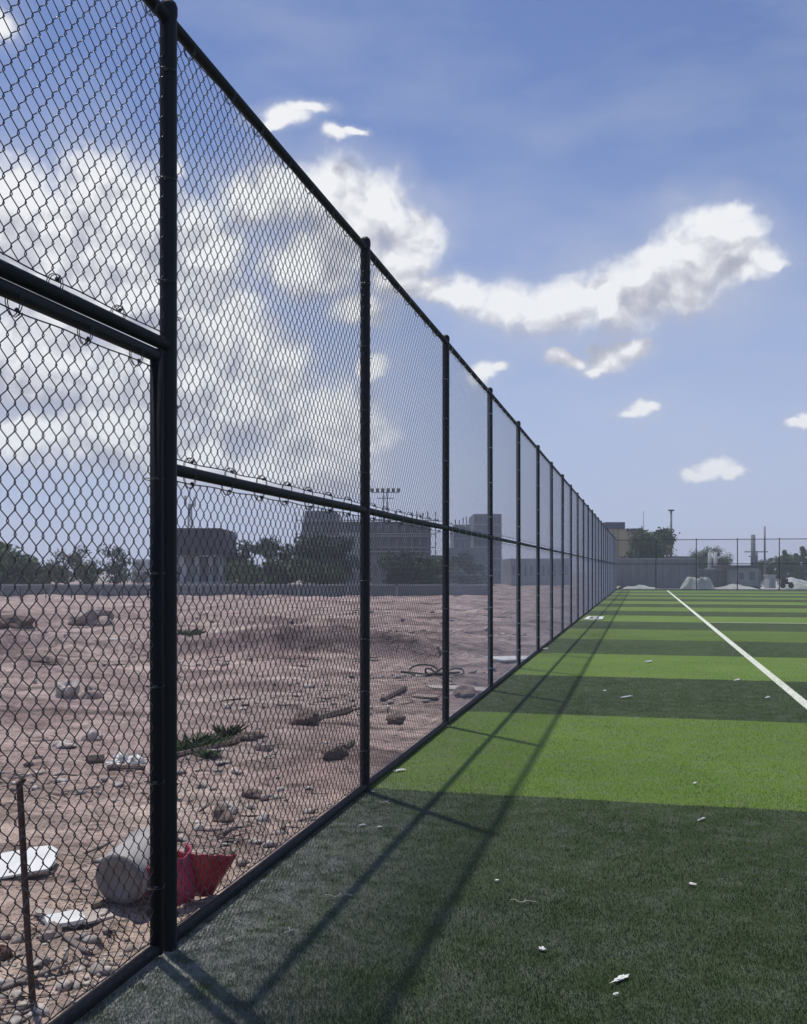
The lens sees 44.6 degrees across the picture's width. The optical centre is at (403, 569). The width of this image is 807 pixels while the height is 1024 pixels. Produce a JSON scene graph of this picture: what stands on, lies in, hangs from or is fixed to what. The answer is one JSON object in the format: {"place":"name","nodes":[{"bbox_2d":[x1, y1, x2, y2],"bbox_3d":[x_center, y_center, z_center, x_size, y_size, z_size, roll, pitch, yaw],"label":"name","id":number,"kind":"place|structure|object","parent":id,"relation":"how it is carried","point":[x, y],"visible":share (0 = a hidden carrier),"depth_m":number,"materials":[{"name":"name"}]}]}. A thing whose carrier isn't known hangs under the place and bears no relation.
{"place":"outdoors","nodes":[
{"label":"outdoors","id":0,"kind":"place"},
{"bbox_2d":[131,559,149,582],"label":"building","id":1,"kind":"structure","parent":0,"point":[147,563],"depth_m":140.00,"materials":[{"name":"grey concrete"}]},
{"bbox_2d":[0,582,619,1023],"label":"dirt ground","id":2,"kind":"structure","parent":0,"point":[16,652],"depth_m":10.98,"materials":[{"name":"soil"}]},
{"bbox_2d":[0,944,13,960],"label":"rock","id":3,"kind":"object","parent":2,"relation":"on","point":[8,953],"visible":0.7,"depth_m":4.08,"materials":[{"name":"stone"}]},
{"bbox_2d":[0,615,35,629],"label":"rock","id":4,"kind":"object","parent":2,"relation":"on","point":[15,623],"visible":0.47,"depth_m":26.81,"materials":[{"name":"stone"}]},
{"bbox_2d":[16,777,35,1005],"bbox_3d":[-1.431,1.316,3.729,0.094,1.054,0.036,0,0,32],"label":"steel bar","id":5,"kind":"object","parent":2,"relation":"on","point":[24,873],"visible":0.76,"depth_m":3.71,"materials":[{"name":"metal"}]},
{"bbox_2d":[0,845,57,878],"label":"board","id":6,"kind":"object","parent":2,"relation":"on","point":[35,866],"visible":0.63,"depth_m":5.24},
{"bbox_2d":[27,655,50,663],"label":"rock","id":7,"kind":"object","parent":2,"relation":"on","point":[37,659],"visible":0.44,"depth_m":17.57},
{"bbox_2d":[28,871,53,876],"bbox_3d":[-1.895,1.583,5.112,0.154,0.028,0.019,0,0,-9],"label":"timber","id":8,"kind":"object","parent":2,"relation":"on","point":[39,874],"visible":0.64,"depth_m":5.11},
{"bbox_2d":[35,908,59,915],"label":"rock","id":9,"kind":"object","parent":2,"relation":"on","point":[47,911],"visible":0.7,"depth_m":4.56,"materials":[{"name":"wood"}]},
{"bbox_2d":[37,921,61,940],"bbox_3d":[-1.571,1.616,4.364,0.103,0.092,0.102,0,0,41],"label":"rock","id":10,"kind":"object","parent":2,"relation":"on","point":[49,933],"visible":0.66,"depth_m":4.35,"materials":[{"name":"grey stone"}]},
{"bbox_2d":[44,909,84,926],"bbox_3d":[-1.544,1.594,4.488,0.176,0.026,0.118,4,4,-38],"label":"board","id":11,"kind":"object","parent":2,"relation":"on","point":[73,919],"visible":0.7,"depth_m":4.48,"materials":[{"name":"wood"}]},
{"bbox_2d":[52,739,78,748],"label":"rock","id":12,"kind":"object","parent":2,"relation":"on","point":[58,745],"visible":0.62,"depth_m":9.03,"materials":[{"name":"stone"}]},
{"bbox_2d":[53,679,79,698],"bbox_3d":[-4.409,1.626,12.912,0.329,0.352,0.314,0,0,-33],"label":"rock","id":13,"kind":"object","parent":2,"relation":"on","point":[68,692],"visible":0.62,"depth_m":12.83,"materials":[{"name":"stone"}]},
{"bbox_2d":[79,684,101,698],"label":"rock","id":14,"kind":"object","parent":2,"relation":"on","point":[91,691],"visible":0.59,"depth_m":12.84,"materials":[{"name":"grey stone"}]},
{"bbox_2d":[68,608,113,626],"bbox_3d":[-9.056,1.455,28.539,1.316,0.700,1.052,0,0,-15],"label":"rock","id":15,"kind":"object","parent":2,"relation":"on","point":[91,618],"visible":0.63,"depth_m":28.25,"materials":[{"name":"grey stone"}]},
{"bbox_2d":[80,728,102,740],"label":"rock","id":16,"kind":"object","parent":2,"relation":"on","point":[92,734],"visible":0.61,"depth_m":9.41,"materials":[{"name":"stone"}]},
{"bbox_2d":[86,754,104,763],"bbox_3d":[-2.557,1.580,8.173,0.139,0.087,0.096,0,0,-26],"label":"timber","id":17,"kind":"object","parent":2,"relation":"on","point":[92,758],"visible":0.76,"depth_m":8.14,"materials":[{"name":"brown wood"}]},
{"bbox_2d":[82,908,112,924],"bbox_3d":[-1.446,1.612,4.574,0.124,0.016,0.208,7,-2,35],"label":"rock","id":18,"kind":"object","parent":2,"relation":"on","point":[92,918],"visible":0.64,"depth_m":4.57,"materials":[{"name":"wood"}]},
{"bbox_2d":[90,898,111,908],"bbox_3d":[-1.381,1.593,4.795,0.030,0.028,0.335,0,0,33],"label":"timber","id":19,"kind":"object","parent":2,"relation":"on","point":[97,904],"visible":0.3,"depth_m":4.68,"materials":[{"name":"brown wood"}]},
{"bbox_2d":[94,908,108,915],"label":"rock","id":20,"kind":"object","parent":2,"relation":"on","point":[103,911],"visible":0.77,"depth_m":4.60,"materials":[{"name":"stone"}]},
{"bbox_2d":[112,750,128,762],"bbox_3d":[-2.350,1.549,8.191,0.138,0.101,0.121,0,0,7],"label":"plastic scrap","id":21,"kind":"object","parent":2,"relation":"on","point":[119,756],"visible":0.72,"depth_m":8.16,"materials":[{"name":"plastic"}]},
{"bbox_2d":[95,827,149,904],"bbox_3d":[-1.317,1.457,4.847,0.296,0.311,0.335,0,0,14],"label":"plastic bucket","id":22,"kind":"object","parent":2,"relation":"on","point":[108,875],"visible":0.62,"depth_m":4.72,"materials":[{"name":"plastic"}]},
{"bbox_2d":[107,764,145,769],"bbox_3d":[-2.222,1.585,7.888,0.317,0.039,0.041,0,0,10],"label":"timber","id":23,"kind":"object","parent":2,"relation":"on","point":[125,767],"visible":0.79,"depth_m":7.87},
{"bbox_2d":[125,753,145,764],"bbox_3d":[-2.192,1.550,8.099,0.183,0.091,0.163,0,0,-35],"label":"plastic scrap","id":24,"kind":"object","parent":2,"relation":"on","point":[134,761],"visible":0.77,"depth_m":8.06,"materials":[{"name":"plastic"}]},
{"bbox_2d":[148,627,205,635],"bbox_3d":[-5.193,1.474,22.979,1.417,0.220,1.358,0,0,14],"label":"weed","id":25,"kind":"object","parent":2,"relation":"on","point":[189,633],"visible":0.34,"depth_m":22.82,"materials":[{"name":"green plant"}]},
{"bbox_2d":[147,843,236,905],"bbox_3d":[-1.046,1.503,4.842,0.470,0.294,0.161,0,0,-30],"label":"broken basin","id":26,"kind":"object","parent":2,"relation":"on","point":[188,887],"visible":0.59,"depth_m":4.83,"materials":[{"name":"red plastic"}]},
{"bbox_2d":[177,736,206,751],"bbox_3d":[-1.941,1.540,8.641,0.446,0.119,0.497,0,0,14],"label":"weed","id":27,"kind":"object","parent":2,"relation":"on","point":[184,747],"visible":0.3,"depth_m":8.60,"materials":[{"name":"green plant"}]},
{"bbox_2d":[177,730,229,746],"bbox_3d":[-1.825,1.531,8.832,0.562,0.139,0.584,0,0,14],"label":"weed","id":28,"kind":"object","parent":2,"relation":"on","point":[200,738],"visible":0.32,"depth_m":8.82,"materials":[{"name":"green plant"}]},
{"bbox_2d":[177,528,236,583],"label":"building","id":29,"kind":"structure","parent":2,"relation":"on","point":[196,559],"depth_m":74.40,"materials":[{"name":"concrete"}]},
{"bbox_2d":[192,748,222,757],"bbox_3d":[-1.638,1.545,8.264,0.294,0.070,0.289,0,0,-6],"label":"weed","id":30,"kind":"object","parent":2,"relation":"on","point":[207,753],"visible":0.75,"depth_m":8.24,"materials":[{"name":"green plant"}]},
{"bbox_2d":[177,739,240,757],"bbox_3d":[-1.717,1.571,8.660,0.055,0.048,0.817,0,0,30],"label":"timber","id":31,"kind":"object","parent":2,"relation":"on","point":[189,751],"visible":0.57,"depth_m":8.65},
{"bbox_2d":[211,803,232,822],"bbox_3d":[-1.177,1.585,6.354,0.128,0.129,0.290,0,0,-20],"label":"rock","id":32,"kind":"object","parent":2,"relation":"on","point":[218,812],"visible":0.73,"depth_m":6.29,"materials":[{"name":"stone"}]},
{"bbox_2d":[222,801,238,814],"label":"rock","id":33,"kind":"object","parent":2,"relation":"on","point":[230,806],"visible":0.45,"depth_m":6.40,"materials":[{"name":"stone"}]},
{"bbox_2d":[210,719,253,736],"bbox_3d":[-1.606,1.508,9.239,0.442,0.159,0.389,0,0,-12],"label":"weed","id":34,"kind":"object","parent":2,"relation":"on","point":[237,730],"visible":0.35,"depth_m":9.20,"materials":[{"name":"green plant"}]},
{"bbox_2d":[231,731,266,741],"bbox_3d":[-1.491,1.573,9.156,0.467,0.140,0.216,0,0,-22],"label":"rock","id":35,"kind":"object","parent":2,"relation":"on","point":[251,735],"visible":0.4,"depth_m":9.10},
{"bbox_2d":[242,789,262,798],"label":"rock","id":36,"kind":"object","parent":2,"relation":"on","point":[249,793],"visible":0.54,"depth_m":6.91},
{"bbox_2d":[255,738,272,751],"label":"rock","id":37,"kind":"object","parent":2,"relation":"on","point":[267,745],"visible":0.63,"depth_m":8.58,"materials":[{"name":"grey stone"}]},
{"bbox_2d":[0,609,575,1023],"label":"rubble","id":38,"kind":"object","parent":2,"relation":"on","point":[14,996],"visible":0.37,"depth_m":5.79,"materials":[{"name":"stone"}]},
{"bbox_2d":[289,708,318,725],"bbox_3d":[-1.028,1.561,10.202,0.312,0.229,0.316,0,0,14],"label":"rock","id":39,"kind":"object","parent":2,"relation":"on","point":[303,718],"visible":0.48,"depth_m":10.13,"materials":[{"name":"stone"}]},
{"bbox_2d":[321,744,348,759],"bbox_3d":[-0.585,1.554,8.294,0.209,0.165,0.294,0,0,14],"label":"rock","id":40,"kind":"object","parent":2,"relation":"on","point":[333,752],"visible":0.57,"depth_m":8.22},
{"bbox_2d":[318,706,352,720],"bbox_3d":[-0.785,1.611,10.902,0.101,0.088,0.848,0,0,24],"label":"timber","id":41,"kind":"object","parent":2,"relation":"on","point":[333,713],"visible":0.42,"depth_m":10.90,"materials":[{"name":"brown wood"}]},
{"bbox_2d":[380,685,406,701],"bbox_3d":[-0.124,1.609,12.746,0.075,0.093,1.055,0,0,15],"label":"timber","id":42,"kind":"object","parent":2,"relation":"on","point":[392,694],"visible":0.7,"depth_m":12.64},
{"bbox_2d":[386,712,405,723],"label":"rock","id":43,"kind":"object","parent":2,"relation":"on","point":[395,716],"visible":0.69,"depth_m":10.54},
{"bbox_2d":[412,693,438,698],"bbox_3d":[0.278,1.613,12.530,0.353,0.024,0.148,0,6,25],"label":"board","id":44,"kind":"object","parent":2,"relation":"on","point":[430,696],"visible":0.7,"depth_m":12.50,"materials":[{"name":"grey wood"}]},
{"bbox_2d":[400,663,464,676],"bbox_3d":[0.440,1.547,15.055,0.994,0.192,0.318,0,0,5],"label":"steel scrap","id":45,"kind":"object","parent":2,"relation":"on","point":[428,674],"visible":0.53,"depth_m":15.04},
{"bbox_2d":[426,685,484,691],"bbox_3d":[0.763,1.609,13.307,0.950,0.027,0.362,3,1,2],"label":"board","id":46,"kind":"object","parent":2,"relation":"on","point":[475,688],"visible":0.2,"depth_m":13.28,"materials":[{"name":"wood"}]},
{"bbox_2d":[452,685,479,697],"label":"rock","id":47,"kind":"object","parent":2,"relation":"on","point":[462,693],"visible":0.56,"depth_m":12.64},
{"bbox_2d":[485,656,526,660],"bbox_3d":[1.967,1.593,17.578,1.350,0.035,0.369,4,3,-44],"label":"board","id":48,"kind":"object","parent":2,"relation":"on","point":[497,658],"visible":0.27,"depth_m":17.33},
{"bbox_2d":[0,0,806,570],"label":"sky","id":49,"kind":"structure","parent":0,"point":[600,206],"materials":[{"name":"blue"}]},
{"bbox_2d":[51,570,806,589],"bbox_3d":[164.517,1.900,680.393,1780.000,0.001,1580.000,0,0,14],"label":"ground","id":50,"kind":"structure","parent":0,"point":[99,580],"depth_m":183.67,"materials":[{"name":"soil"}]},
{"bbox_2d":[0,541,49,583],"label":"tree","id":51,"kind":"object","parent":50,"relation":"on","point":[7,562],"visible":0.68,"depth_m":64.87,"materials":[{"name":"green plant"}]},
{"bbox_2d":[26,558,55,583],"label":"tree","id":52,"kind":"object","parent":50,"relation":"on","point":[41,570],"visible":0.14,"depth_m":70.00,"materials":[{"name":"green plant"}]},
{"bbox_2d":[41,544,91,583],"bbox_3d":[-21.866,0.111,63.940,3.026,3.600,2.348,0,0,10],"label":"tree","id":53,"kind":"object","parent":50,"relation":"on","point":[55,575],"visible":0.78,"depth_m":63.88,"materials":[{"name":"green plant"}]},
{"bbox_2d":[67,557,103,583],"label":"tree","id":54,"kind":"object","parent":50,"relation":"on","point":[92,571],"visible":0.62,"depth_m":67.40,"materials":[{"name":"green plant"}]},
{"bbox_2d":[95,544,135,583],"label":"tree","id":55,"kind":"object","parent":50,"relation":"on","point":[113,571],"visible":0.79,"depth_m":65.71,"materials":[{"name":"green plant"}]},
{"bbox_2d":[131,558,149,583],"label":"tree","id":56,"kind":"object","parent":50,"relation":"on","point":[143,576],"visible":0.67,"depth_m":71.79,"materials":[{"name":"green plant"}]},
{"bbox_2d":[184,496,195,527],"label":"lattice mast","id":57,"kind":"object","parent":50,"relation":"on","point":[189,507],"visible":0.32,"depth_m":149.85,"materials":[{"name":"metal"}]},
{"bbox_2d":[222,557,268,583],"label":"tree","id":58,"kind":"object","parent":50,"relation":"on","point":[242,577],"visible":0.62,"depth_m":71.54,"materials":[{"name":"green plant"}]},
{"bbox_2d":[0,584,494,596],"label":"wall","id":59,"kind":"structure","parent":50,"relation":"on","point":[7,589],"depth_m":59.88,"materials":[{"name":"concrete"}]},
{"bbox_2d":[227,537,270,579],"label":"tree","id":60,"kind":"object","parent":50,"relation":"on","point":[248,544],"visible":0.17,"depth_m":79.47,"materials":[{"name":"green plant"}]},
{"bbox_2d":[253,535,294,579],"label":"tree","id":61,"kind":"object","parent":50,"relation":"on","point":[267,554],"visible":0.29,"depth_m":79.99,"materials":[{"name":"green plant"}]},
{"bbox_2d":[263,555,309,583],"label":"tree","id":62,"kind":"object","parent":50,"relation":"on","point":[283,571],"visible":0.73,"depth_m":71.65,"materials":[{"name":"green plant"}]},
{"bbox_2d":[0,0,616,951],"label":"chain link fence","id":63,"kind":"object","parent":50,"relation":"on","point":[602,548],"visible":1,"depth_m":5.58,"materials":[{"name":"metal"}]},
{"bbox_2d":[0,278,164,1023],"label":"chain link gate","id":64,"kind":"structure","parent":63,"relation":"attached to","point":[108,986],"depth_m":3.61,"materials":[{"name":"metal"}]},
{"bbox_2d":[289,532,334,583],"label":"tree","id":65,"kind":"object","parent":50,"relation":"on","point":[303,547],"visible":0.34,"depth_m":79.36,"materials":[{"name":"green plant"}]},
{"bbox_2d":[306,503,340,521],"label":"building","id":66,"kind":"structure","parent":50,"relation":"on","point":[317,516],"depth_m":118.00,"materials":[{"name":"concrete"}]},
{"bbox_2d":[298,558,351,583],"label":"tree","id":67,"kind":"object","parent":50,"relation":"on","point":[305,570],"visible":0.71,"depth_m":71.25,"materials":[{"name":"green plant"}]},
{"bbox_2d":[310,536,359,582],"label":"tree","id":68,"kind":"object","parent":50,"relation":"on","point":[336,556],"visible":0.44,"depth_m":79.26,"materials":[{"name":"green plant"}]},
{"bbox_2d":[338,532,359,583],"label":"building","id":69,"kind":"structure","parent":50,"relation":"on","point":[357,553],"depth_m":95.00,"materials":[{"name":"grey concrete"}]},
{"bbox_2d":[295,508,435,583],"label":"building","id":70,"kind":"structure","parent":50,"relation":"on","point":[376,534],"depth_m":112.00,"materials":[{"name":"concrete"}]},
{"bbox_2d":[371,488,399,521],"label":"floodlight mast","id":71,"kind":"object","parent":50,"relation":"on","point":[387,491],"visible":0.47,"depth_m":149.90,"materials":[{"name":"metal"}]},
{"bbox_2d":[376,548,429,585],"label":"tree","id":72,"kind":"object","parent":50,"relation":"on","point":[389,581],"visible":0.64,"depth_m":71.50,"materials":[{"name":"green plant"}]},
{"bbox_2d":[372,555,441,583],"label":"building","id":73,"kind":"structure","parent":50,"relation":"on","point":[377,574],"depth_m":90.00,"materials":[{"name":"concrete"}]},
{"bbox_2d":[412,554,458,583],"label":"tree","id":74,"kind":"object","parent":50,"relation":"on","point":[432,570],"visible":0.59,"depth_m":71.65,"materials":[{"name":"green plant"}]},
{"bbox_2d":[449,548,486,583],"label":"building","id":75,"kind":"structure","parent":50,"relation":"on","point":[452,552],"depth_m":95.00,"materials":[{"name":"concrete"}]},
{"bbox_2d":[450,550,487,583],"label":"tree","id":76,"kind":"object","parent":50,"relation":"on","point":[468,567],"visible":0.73,"depth_m":71.56,"materials":[{"name":"green plant"}]},
{"bbox_2d":[620,546,641,557],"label":"tree","id":77,"kind":"object","parent":50,"relation":"on","point":[633,555],"visible":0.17,"depth_m":101.44,"materials":[{"name":"green plant"}]},
{"bbox_2d":[618,585,656,589],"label":"spoil heap","id":78,"kind":"object","parent":50,"relation":"on","point":[634,587],"visible":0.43,"depth_m":87.52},
{"bbox_2d":[626,526,679,557],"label":"tree","id":79,"kind":"object","parent":50,"relation":"on","point":[642,538],"visible":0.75,"depth_m":102.51,"materials":[{"name":"green plant"}]},
{"bbox_2d":[617,558,697,587],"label":"boundary wall","id":80,"kind":"structure","parent":50,"relation":"on","point":[659,579],"depth_m":97.85,"materials":[{"name":"concrete"}]},
{"bbox_2d":[660,544,676,557],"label":"tree","id":81,"kind":"object","parent":50,"relation":"on","point":[668,554],"visible":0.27,"depth_m":101.02,"materials":[{"name":"green plant"}]},
{"bbox_2d":[680,577,714,588],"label":"spoil heap","id":82,"kind":"object","parent":50,"relation":"on","point":[706,583],"visible":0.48,"depth_m":85.44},
{"bbox_2d":[689,549,707,568],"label":"tree","id":83,"kind":"object","parent":50,"relation":"on","point":[698,556],"visible":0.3,"depth_m":111.68,"materials":[{"name":"green plant"}]},
{"bbox_2d":[699,546,715,568],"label":"tree","id":84,"kind":"object","parent":50,"relation":"on","point":[705,552],"visible":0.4,"depth_m":111.57,"materials":[{"name":"green plant"}]},
{"bbox_2d":[617,538,806,589],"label":"chain link fence","id":85,"kind":"object","parent":50,"relation":"on","point":[764,563],"visible":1,"depth_m":76.10,"materials":[{"name":"metal"}]},
{"bbox_2d":[711,546,727,565],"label":"tree","id":86,"kind":"object","parent":50,"relation":"on","point":[718,553],"visible":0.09,"depth_m":111.54,"materials":[{"name":"green plant"}]},
{"bbox_2d":[717,552,733,564],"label":"tree","id":87,"kind":"object","parent":50,"relation":"on","point":[729,560],"visible":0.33,"depth_m":111.41,"materials":[{"name":"green plant"}]},
{"bbox_2d":[698,569,760,587],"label":"boundary wall","id":88,"kind":"structure","parent":50,"relation":"on","point":[720,576],"depth_m":98.85,"materials":[{"name":"concrete"}]},
{"bbox_2d":[705,565,763,587],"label":"building","id":89,"kind":"structure","parent":50,"relation":"on","point":[749,577],"depth_m":96.00,"materials":[{"name":"grey concrete"}]},
{"bbox_2d":[715,584,756,588],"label":"spoil heap","id":90,"kind":"object","parent":50,"relation":"on","point":[730,586],"visible":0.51,"depth_m":87.36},
{"bbox_2d":[751,535,757,564],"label":"chimney","id":91,"kind":"object","parent":50,"relation":"on","point":[753,550],"visible":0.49,"depth_m":99.81,"materials":[{"name":"concrete"}]},
{"bbox_2d":[750,559,771,583],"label":"tree","id":92,"kind":"object","parent":50,"relation":"on","point":[762,569],"visible":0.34,"depth_m":124.31,"materials":[{"name":"green plant"}]},
{"bbox_2d":[763,526,765,584],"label":"mast","id":93,"kind":"object","parent":50,"relation":"on","point":[764,552],"visible":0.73,"depth_m":119.90,"materials":[{"name":"metal"}]},
{"bbox_2d":[764,575,776,587],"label":"site cabin","id":94,"kind":"object","parent":50,"relation":"on","point":[769,581],"visible":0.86,"depth_m":90.20,"materials":[{"name":"white metal"}]},
{"bbox_2d":[758,560,782,577],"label":"tree","id":95,"kind":"object","parent":50,"relation":"on","point":[771,566],"visible":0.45,"depth_m":124.31,"materials":[{"name":"green plant"}]},
{"bbox_2d":[767,555,791,580],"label":"tree","id":96,"kind":"object","parent":50,"relation":"on","point":[783,558],"visible":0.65,"depth_m":124.51,"materials":[{"name":"green plant"}]},
{"bbox_2d":[757,577,805,588],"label":"spoil heap","id":97,"kind":"object","parent":50,"relation":"on","point":[789,578],"visible":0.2,"depth_m":94.40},
{"bbox_2d":[777,550,789,580],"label":"conifer tree","id":98,"kind":"object","parent":50,"relation":"on","point":[784,571],"visible":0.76,"depth_m":124.66,"materials":[{"name":"green plant"}]},
{"bbox_2d":[777,579,793,587],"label":"tractor","id":99,"kind":"object","parent":50,"relation":"on","point":[783,582],"visible":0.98,"depth_m":83.67,"materials":[{"name":"black metal"}]},
{"bbox_2d":[783,553,802,577],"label":"tree","id":100,"kind":"object","parent":50,"relation":"on","point":[794,571],"visible":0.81,"depth_m":124.24,"materials":[{"name":"green plant"}]},
{"bbox_2d":[780,579,806,589],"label":"spoil heap","id":101,"kind":"object","parent":50,"relation":"on","point":[799,582],"visible":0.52,"depth_m":89.21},
{"bbox_2d":[789,553,806,580],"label":"conifer tree","id":102,"kind":"object","parent":50,"relation":"on","point":[799,568],"visible":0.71,"depth_m":124.41,"materials":[{"name":"green plant"}]},
{"bbox_2d":[793,546,806,579],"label":"conifer tree","id":103,"kind":"object","parent":50,"relation":"on","point":[804,554],"visible":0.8,"depth_m":124.75,"materials":[{"name":"green plant"}]},
{"bbox_2d":[74,590,806,1023],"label":"turf","id":104,"kind":"structure","parent":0,"point":[636,616],"depth_m":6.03,"materials":[{"name":"plastic"}]},
{"bbox_2d":[610,974,628,982],"bbox_3d":[0.839,1.586,3.818,0.129,0.014,0.032,0,0,-42],"label":"litter scrap","id":105,"kind":"object","parent":104,"relation":"on","point":[620,977],"visible":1,"depth_m":3.82,"materials":[{"name":"paper"}]},
{"bbox_2d":[668,591,806,708],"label":"pitch side line","id":106,"kind":"object","parent":104,"relation":"on","point":[789,691],"visible":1,"depth_m":16.34,"materials":[{"name":"paint"}]},
{"bbox_2d":[450,516,471,547],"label":"building","id":107,"kind":"structure","parent":0,"point":[459,540],"depth_m":120.00,"materials":[{"name":"concrete"}]},
{"bbox_2d":[469,514,502,583],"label":"building","id":108,"kind":"structure","parent":0,"point":[478,525],"depth_m":128.00,"materials":[{"name":"concrete"}]},
{"bbox_2d":[501,559,569,585],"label":"building","id":109,"kind":"structure","parent":0,"point":[512,571],"depth_m":100.00,"materials":[{"name":"grey concrete"}]},
{"bbox_2d":[602,522,642,557],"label":"tower building","id":110,"kind":"structure","parent":0,"point":[619,531],"depth_m":118.00,"materials":[{"name":"concrete"}]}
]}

